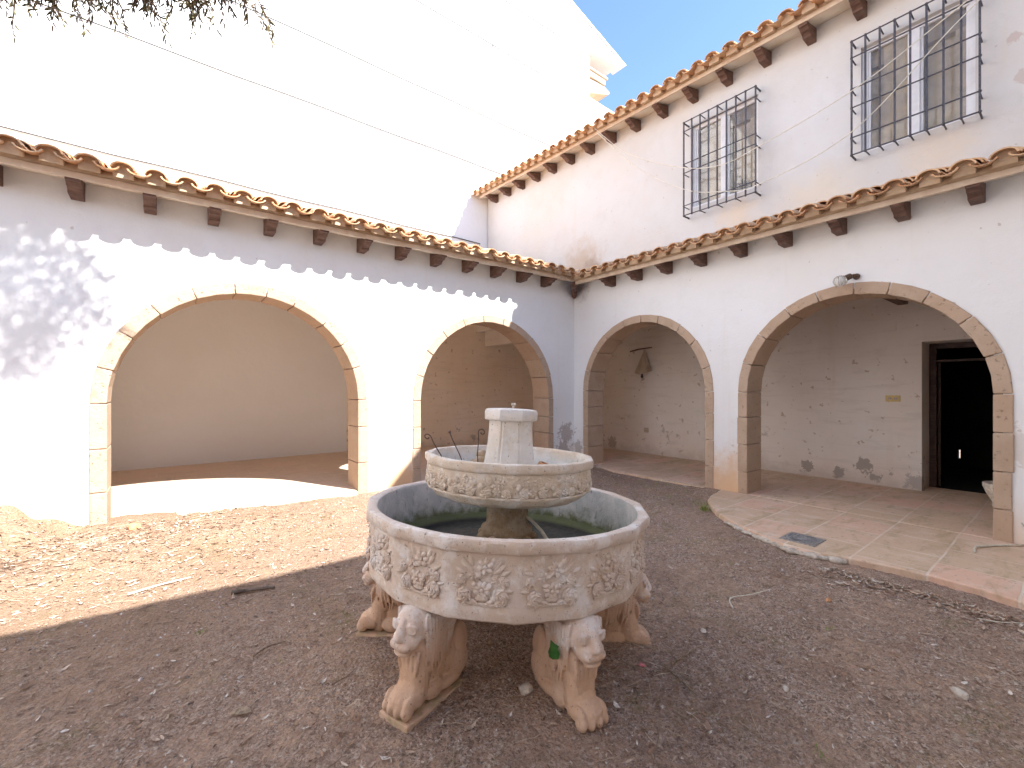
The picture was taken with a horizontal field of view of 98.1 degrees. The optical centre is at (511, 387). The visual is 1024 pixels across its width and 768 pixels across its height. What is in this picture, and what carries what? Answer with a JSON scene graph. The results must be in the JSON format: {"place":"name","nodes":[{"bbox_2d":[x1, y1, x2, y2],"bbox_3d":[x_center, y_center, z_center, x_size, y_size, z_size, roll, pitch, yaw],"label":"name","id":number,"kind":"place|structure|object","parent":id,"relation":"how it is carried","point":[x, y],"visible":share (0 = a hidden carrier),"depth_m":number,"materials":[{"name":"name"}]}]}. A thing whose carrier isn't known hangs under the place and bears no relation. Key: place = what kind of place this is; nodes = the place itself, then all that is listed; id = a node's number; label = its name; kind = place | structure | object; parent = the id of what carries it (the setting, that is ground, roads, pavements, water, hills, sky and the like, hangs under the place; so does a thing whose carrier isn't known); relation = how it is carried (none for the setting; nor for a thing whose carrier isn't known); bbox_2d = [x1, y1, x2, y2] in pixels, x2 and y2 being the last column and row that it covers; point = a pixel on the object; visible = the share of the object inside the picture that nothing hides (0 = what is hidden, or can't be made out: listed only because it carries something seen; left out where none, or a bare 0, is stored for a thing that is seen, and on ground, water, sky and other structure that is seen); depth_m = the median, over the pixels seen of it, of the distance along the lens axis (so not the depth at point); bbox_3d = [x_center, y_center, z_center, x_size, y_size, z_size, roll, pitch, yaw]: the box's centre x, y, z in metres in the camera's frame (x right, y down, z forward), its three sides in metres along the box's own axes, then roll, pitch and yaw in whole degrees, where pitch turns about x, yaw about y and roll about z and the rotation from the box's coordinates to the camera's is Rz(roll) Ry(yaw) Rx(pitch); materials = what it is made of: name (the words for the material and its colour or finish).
{"place":"outdoors","nodes":[
{"label":"outdoors","id":0,"kind":"place"},
{"bbox_2d":[111,443,486,516],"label":"arcade floor","id":1,"kind":"structure","parent":0,"point":[182,490],"depth_m":5.98,"materials":[{"name":"beige tile"}]},
{"bbox_2d":[0,450,1023,767],"bbox_3d":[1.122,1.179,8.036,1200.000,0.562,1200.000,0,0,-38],"label":"ground","id":2,"kind":"structure","parent":0,"point":[360,666],"depth_m":2.24,"materials":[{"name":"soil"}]},
{"bbox_2d":[128,523,140,529],"bbox_3d":[-3.474,1.279,4.093,0.094,0.076,0.085,0,0,-38],"label":"stone","id":3,"kind":"object","parent":2,"relation":"on","point":[132,526],"visible":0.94,"depth_m":4.07,"materials":[{"name":"stone"}]},
{"bbox_2d":[0,0,283,51],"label":"olive tree","id":4,"kind":"object","parent":2,"relation":"on","point":[150,4],"visible":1,"depth_m":1.68,"materials":[{"name":"green plant"}]},
{"bbox_2d":[128,577,190,595],"bbox_3d":[-2.441,1.371,3.084,0.343,0.030,0.026,0,0,-43],"label":"stick","id":5,"kind":"object","parent":2,"relation":"on","point":[137,591],"visible":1,"depth_m":3.06,"materials":[{"name":"beige wood"}]},
{"bbox_2d":[228,706,252,714],"bbox_3d":[-1.160,1.383,1.901,0.105,0.018,0.032,0,0,-4],"label":"dry leaf","id":6,"kind":"object","parent":2,"relation":"on","point":[241,710],"visible":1,"depth_m":1.90,"materials":[{"name":"beige plant"}]},
{"bbox_2d":[231,586,274,594],"bbox_3d":[-1.770,1.378,3.045,0.259,0.033,0.028,0,0,-24],"label":"stick","id":7,"kind":"object","parent":2,"relation":"on","point":[237,591],"visible":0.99,"depth_m":3.03,"materials":[{"name":"brown wood"}]},
{"bbox_2d":[252,641,285,656],"bbox_3d":[-1.297,1.387,2.374,0.024,0.019,0.169,0,0,36],"label":"stick","id":8,"kind":"object","parent":2,"relation":"on","point":[258,652],"visible":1,"depth_m":2.36,"materials":[{"name":"wood"}]},
{"bbox_2d":[0,133,580,525],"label":"arcade wing","id":9,"kind":"structure","parent":2,"relation":"on","point":[104,266],"depth_m":4.80,"materials":[{"name":"white paint"}]},
{"bbox_2d":[0,0,625,471],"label":"apartment building","id":10,"kind":"structure","parent":2,"relation":"on","point":[222,380],"depth_m":8.39,"materials":[{"name":"paint"}]},
{"bbox_2d":[0,125,479,243],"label":"facade cable","id":11,"kind":"object","parent":10,"relation":"attached to","point":[216,179],"visible":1,"depth_m":7.61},
{"bbox_2d":[34,1,501,173],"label":"facade cable","id":12,"kind":"object","parent":10,"relation":"attached to","point":[267,87],"visible":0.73,"depth_m":8.12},
{"bbox_2d":[232,0,550,145],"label":"facade cable","id":13,"kind":"object","parent":10,"relation":"attached to","point":[387,71],"visible":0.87,"depth_m":9.53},
{"bbox_2d":[416,0,589,102],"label":"facade cable","id":14,"kind":"object","parent":10,"relation":"attached to","point":[498,48],"visible":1,"depth_m":11.38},
{"bbox_2d":[54,481,884,767],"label":"weeds","id":15,"kind":"object","parent":2,"relation":"on","point":[705,508],"visible":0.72,"depth_m":4.34,"materials":[{"name":"plant"}]},
{"bbox_2d":[356,403,651,732],"bbox_3d":[-0.029,0.778,2.530,1.649,1.386,1.547,2,-2,0],"label":"fountain","id":16,"kind":"object","parent":2,"relation":"on","point":[453,537],"visible":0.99,"depth_m":1.98,"materials":[{"name":"stone"}]},
{"bbox_2d":[424,434,441,456],"bbox_3d":[-0.417,0.358,2.423,0.120,0.218,0.013,0,0,-12],"label":"iron rod","id":17,"kind":"object","parent":16,"relation":"on","point":[433,443],"visible":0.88,"depth_m":2.42,"materials":[{"name":"black metal"}]},
{"bbox_2d":[448,430,461,459],"bbox_3d":[-0.303,0.360,2.445,0.097,0.252,0.016,0,0,2],"label":"iron rod","id":18,"kind":"object","parent":16,"relation":"on","point":[449,431],"visible":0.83,"depth_m":2.44,"materials":[{"name":"black metal"}]},
{"bbox_2d":[470,450,485,462],"bbox_3d":[-0.195,0.455,2.714,0.190,0.149,0.121,0,0,-5],"label":"stone ornament","id":19,"kind":"object","parent":16,"relation":"on","point":[481,455],"visible":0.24,"depth_m":2.70,"materials":[{"name":"beige stone"}]},
{"bbox_2d":[477,429,484,461],"bbox_3d":[-0.183,0.376,2.622,0.047,0.268,0.015,0,0,0],"label":"iron rod","id":20,"kind":"object","parent":16,"relation":"on","point":[478,440],"visible":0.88,"depth_m":2.62,"materials":[{"name":"black metal"}]},
{"bbox_2d":[526,515,548,538],"bbox_3d":[0.155,0.807,2.412,0.026,0.201,0.261,0,0,-44],"label":"hose","id":21,"kind":"object","parent":16,"relation":"on","point":[536,525],"visible":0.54,"depth_m":2.42,"materials":[{"name":"grey rubber"}]},
{"bbox_2d":[548,640,559,659],"bbox_3d":[0.176,1.105,1.871,0.049,0.084,0.017,0,0,7],"label":"ivy leaf","id":22,"kind":"object","parent":16,"relation":"attached to","point":[553,652],"visible":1,"depth_m":1.87,"materials":[{"name":"green plant"}]},
{"bbox_2d":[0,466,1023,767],"bbox_3d":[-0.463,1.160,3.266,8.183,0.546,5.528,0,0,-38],"label":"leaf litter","id":23,"kind":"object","parent":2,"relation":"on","point":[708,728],"visible":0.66,"depth_m":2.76,"materials":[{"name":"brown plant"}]},
{"bbox_2d":[519,682,532,695],"bbox_3d":[0.065,1.369,2.020,0.067,0.046,0.062,0,0,-38],"label":"stone","id":24,"kind":"object","parent":2,"relation":"on","point":[525,688],"visible":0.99,"depth_m":2.00,"materials":[{"name":"beige stone"}]},
{"bbox_2d":[662,663,698,696],"bbox_3d":[0.793,1.374,2.097,0.011,0.019,0.230,0,0,-22],"label":"stick","id":25,"kind":"object","parent":2,"relation":"on","point":[674,674],"visible":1,"depth_m":2.10,"materials":[{"name":"wood"}]},
{"bbox_2d":[671,649,696,664],"bbox_3d":[0.881,1.375,2.279,0.220,0.014,0.011,0,0,-37],"label":"stick","id":26,"kind":"object","parent":2,"relation":"on","point":[679,658],"visible":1,"depth_m":2.27,"materials":[{"name":"wood"}]},
{"bbox_2d":[471,0,1023,543],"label":"courtyard house","id":27,"kind":"structure","parent":2,"relation":"on","point":[755,330],"depth_m":5.91,"materials":[{"name":"white paint"}]},
{"bbox_2d":[630,347,651,377],"bbox_3d":[2.597,-0.510,9.137,0.176,0.629,0.532,0,0,-38],"label":"bell","id":28,"kind":"object","parent":27,"relation":"attached to","point":[643,367],"depth_m":9.03,"materials":[{"name":"brown metal"}]},
{"bbox_2d":[693,97,757,207],"bbox_3d":[3.170,-3.395,6.556,0.258,1.270,0.990,0,0,-38],"label":"window","id":29,"kind":"structure","parent":27,"relation":"in","point":[750,105],"depth_m":6.53,"materials":[{"name":"white glass"}]},
{"bbox_2d":[731,176,751,192],"bbox_3d":[3.328,-2.907,6.380,0.067,0.314,0.546,0,0,-36],"label":"dried plant","id":30,"kind":"object","parent":27,"relation":"in","point":[742,183],"visible":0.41,"depth_m":6.37,"materials":[{"name":"grey plant"}]},
{"bbox_2d":[594,0,967,168],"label":"washing line","id":31,"kind":"object","parent":27,"relation":"hanging from","point":[808,117],"visible":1,"depth_m":5.42,"materials":[{"name":"white"}]},
{"bbox_2d":[596,0,979,192],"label":"washing line","id":32,"kind":"object","parent":27,"relation":"hanging from","point":[830,146],"visible":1,"depth_m":5.19,"materials":[{"name":"white"}]},
{"bbox_2d":[833,273,859,286],"bbox_3d":[3.560,-1.148,4.732,0.269,0.142,0.127,0,0,-2],"label":"wall lamp","id":33,"kind":"object","parent":27,"relation":"attached to","point":[840,281],"visible":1,"depth_m":4.70,"materials":[{"name":"metal"}]},
{"bbox_2d":[886,395,900,401],"bbox_3d":[5.149,0.145,6.009,0.026,0.085,0.155,0,0,-38],"label":"switch plate","id":34,"kind":"object","parent":27,"relation":"attached to","point":[893,398],"visible":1,"depth_m":6.00,"materials":[{"name":"plastic"}]},
{"bbox_2d":[861,0,975,153],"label":"window","id":35,"kind":"structure","parent":27,"relation":"in","point":[952,54],"depth_m":4.84,"materials":[{"name":"white glass"}]},
{"bbox_2d":[938,363,940,484],"bbox_3d":[6.098,0.495,6.362,0.048,1.670,0.820,0,0,42],"label":"door leaf","id":36,"kind":"structure","parent":27,"relation":"in","point":[939,364],"depth_m":6.06,"materials":[{"name":"brown wood"}]},
{"bbox_2d":[982,481,992,505],"bbox_3d":[4.719,1.038,4.258,0.310,0.233,0.300,0,0,-38],"label":"stone basin","id":37,"kind":"object","parent":27,"relation":"attached to","point":[987,486],"visible":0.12,"depth_m":4.29,"materials":[{"name":"beige stone"}]},
{"bbox_2d":[729,589,770,608],"bbox_3d":[1.557,1.384,2.954,0.436,0.024,0.088,0,0,-32],"label":"stick","id":38,"kind":"object","parent":2,"relation":"on","point":[730,598],"visible":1,"depth_m":2.96,"materials":[{"name":"beige wood"}]},
{"bbox_2d":[782,685,788,691],"bbox_3d":[1.264,1.389,2.053,0.038,0.021,0.026,0,0,-38],"label":"stone","id":39,"kind":"object","parent":2,"relation":"on","point":[785,688],"visible":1,"depth_m":2.05,"materials":[{"name":"white stone"}]},
{"bbox_2d":[724,521,847,563],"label":"mortar kerb","id":40,"kind":"structure","parent":2,"relation":"on","point":[812,555],"depth_m":3.74,"materials":[{"name":"beige concrete"}]},
{"bbox_2d":[951,687,968,700],"bbox_3d":[2.038,1.391,2.022,0.048,0.041,0.062,0,0,-38],"label":"stone","id":41,"kind":"object","parent":2,"relation":"on","point":[960,693],"visible":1,"depth_m":2.01,"materials":[{"name":"white stone"}]},
{"bbox_2d":[979,618,1022,622],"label":"stick","id":42,"kind":"object","parent":2,"relation":"on","point":[1000,622],"visible":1,"depth_m":2.64,"materials":[{"name":"beige wood"}]},
{"bbox_2d":[572,0,800,112],"label":"sky","id":43,"kind":"structure","parent":0,"point":[655,40],"materials":[{"name":"blue"}]},
{"bbox_2d":[593,448,993,538],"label":"paved floor","id":44,"kind":"structure","parent":0,"point":[961,512],"depth_m":5.55,"materials":[{"name":"tile"}]},
{"bbox_2d":[708,490,1023,609],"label":"patio","id":45,"kind":"structure","parent":0,"point":[952,560],"depth_m":3.80,"materials":[{"name":"ceramic"}]},
{"bbox_2d":[779,532,825,546],"bbox_3d":[2.585,1.346,3.957,0.280,0.019,0.280,0,0,-38],"label":"drain grate","id":46,"kind":"object","parent":45,"relation":"on","point":[808,540],"visible":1,"depth_m":3.93,"materials":[{"name":"metal"}]},
{"bbox_2d":[973,544,1023,552],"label":"patio cord","id":47,"kind":"object","parent":45,"relation":"on","point":[974,549],"visible":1,"depth_m":3.77,"materials":[{"name":"white plastic"}]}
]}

